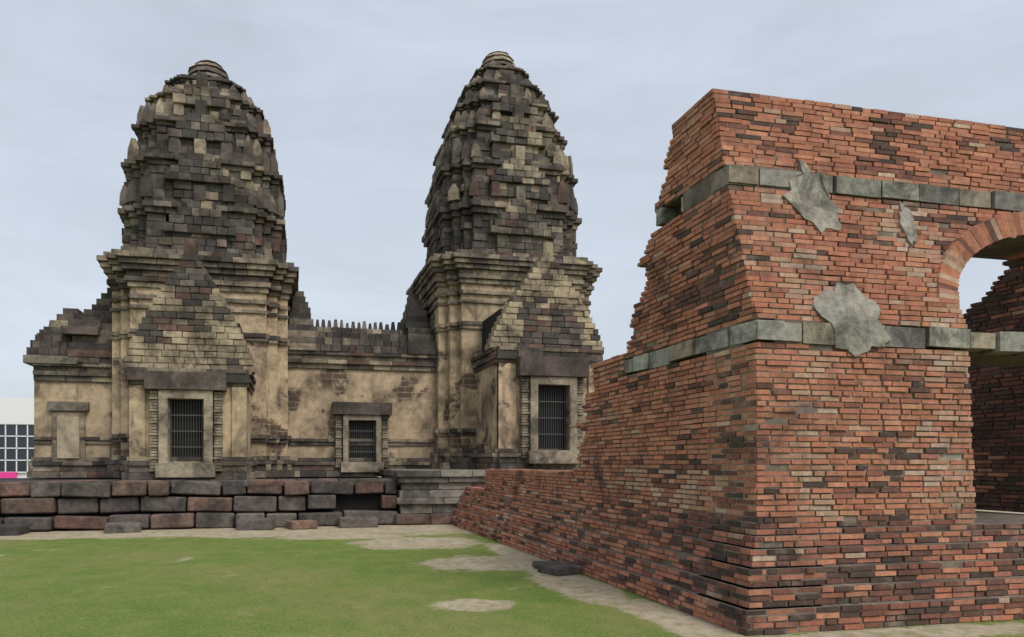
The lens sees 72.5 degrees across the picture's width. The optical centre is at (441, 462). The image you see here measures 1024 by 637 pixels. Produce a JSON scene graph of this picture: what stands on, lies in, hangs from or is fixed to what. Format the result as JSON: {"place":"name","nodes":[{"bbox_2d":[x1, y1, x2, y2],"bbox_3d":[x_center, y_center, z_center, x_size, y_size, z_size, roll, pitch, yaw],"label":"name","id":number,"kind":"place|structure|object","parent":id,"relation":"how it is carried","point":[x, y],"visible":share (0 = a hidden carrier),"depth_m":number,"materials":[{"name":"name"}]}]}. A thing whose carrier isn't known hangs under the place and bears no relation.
{"place":"outdoors","nodes":[
{"label":"outdoors","id":0,"kind":"place"},
{"bbox_2d":[34,283,594,477],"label":"temple walls","id":1,"kind":"structure","parent":0,"point":[454,391],"depth_m":19.07,"materials":[{"name":"beige stone"}]},
{"bbox_2d":[171,386,563,461],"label":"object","id":2,"kind":"object","parent":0,"point":[365,429],"visible":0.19,"depth_m":17.95,"materials":[{"name":"black metal"}]},
{"bbox_2d":[0,509,1023,636],"bbox_3d":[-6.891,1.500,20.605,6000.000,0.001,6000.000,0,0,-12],"label":"ground","id":3,"kind":"structure","parent":0,"point":[395,580],"depth_m":8.08,"materials":[{"name":"green plant"}]},
{"bbox_2d":[0,398,33,477],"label":"building frame","id":4,"kind":"object","parent":3,"relation":"on","point":[16,411],"visible":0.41,"depth_m":66.27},
{"bbox_2d":[0,472,16,477],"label":"pink banner","id":5,"kind":"object","parent":4,"relation":"attached to","point":[8,474],"visible":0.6,"depth_m":66.03,"materials":[{"name":"pink fabric"}]},
{"bbox_2d":[0,424,33,471],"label":"window grid","id":6,"kind":"object","parent":4,"relation":"attached to","point":[11,443],"depth_m":66.32,"materials":[{"name":"grey glass"}]},
{"bbox_2d":[0,218,502,529],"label":"stone blocks","id":7,"kind":"structure","parent":3,"relation":"on","point":[354,501],"depth_m":16.93,"materials":[{"name":"stone"}]},
{"bbox_2d":[0,478,453,535],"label":"stone platform","id":8,"kind":"structure","parent":7,"relation":"attached to","point":[217,513],"depth_m":15.79,"materials":[{"name":"grey stone"}]},
{"bbox_2d":[23,51,603,479],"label":"temple stone blocks","id":9,"kind":"structure","parent":7,"relation":"attached to","point":[199,165],"depth_m":18.70,"materials":[{"name":"grey stone"}]},
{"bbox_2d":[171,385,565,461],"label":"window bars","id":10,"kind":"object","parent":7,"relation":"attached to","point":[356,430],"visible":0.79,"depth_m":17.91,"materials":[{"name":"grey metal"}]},
{"bbox_2d":[379,469,485,513],"bbox_3d":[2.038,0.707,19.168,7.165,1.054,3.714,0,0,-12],"label":"temple sandstone podium","id":11,"kind":"object","parent":7,"relation":"attached to","point":[414,495],"visible":0.67,"depth_m":16.88,"materials":[{"name":"grey stone"}]},
{"bbox_2d":[532,561,581,575],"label":"loose stone slabs","id":12,"kind":"object","parent":3,"relation":"on","point":[558,568],"depth_m":9.33,"materials":[{"name":"grey stone"}]},
{"bbox_2d":[452,89,1023,635],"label":"viharn bricks","id":13,"kind":"object","parent":3,"relation":"on","point":[918,135],"visible":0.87,"depth_m":7.07,"materials":[{"name":"red brick"}]},
{"bbox_2d":[453,88,1023,635],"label":"mortar","id":14,"kind":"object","parent":13,"relation":"attached to","point":[695,194],"visible":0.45,"depth_m":6.94,"materials":[{"name":"concrete"}]},
{"bbox_2d":[625,164,1023,373],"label":"stone bands","id":15,"kind":"object","parent":13,"relation":"attached to","point":[955,339],"visible":0.75,"depth_m":7.08,"materials":[{"name":"grey stone"}]},
{"bbox_2d":[782,159,917,356],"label":"plaster patches","id":16,"kind":"object","parent":13,"relation":"attached to","point":[844,310],"visible":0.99,"depth_m":6.78,"materials":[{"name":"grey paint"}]},
{"bbox_2d":[0,0,1023,397],"label":"sky","id":17,"kind":"structure","parent":0,"point":[357,99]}
]}

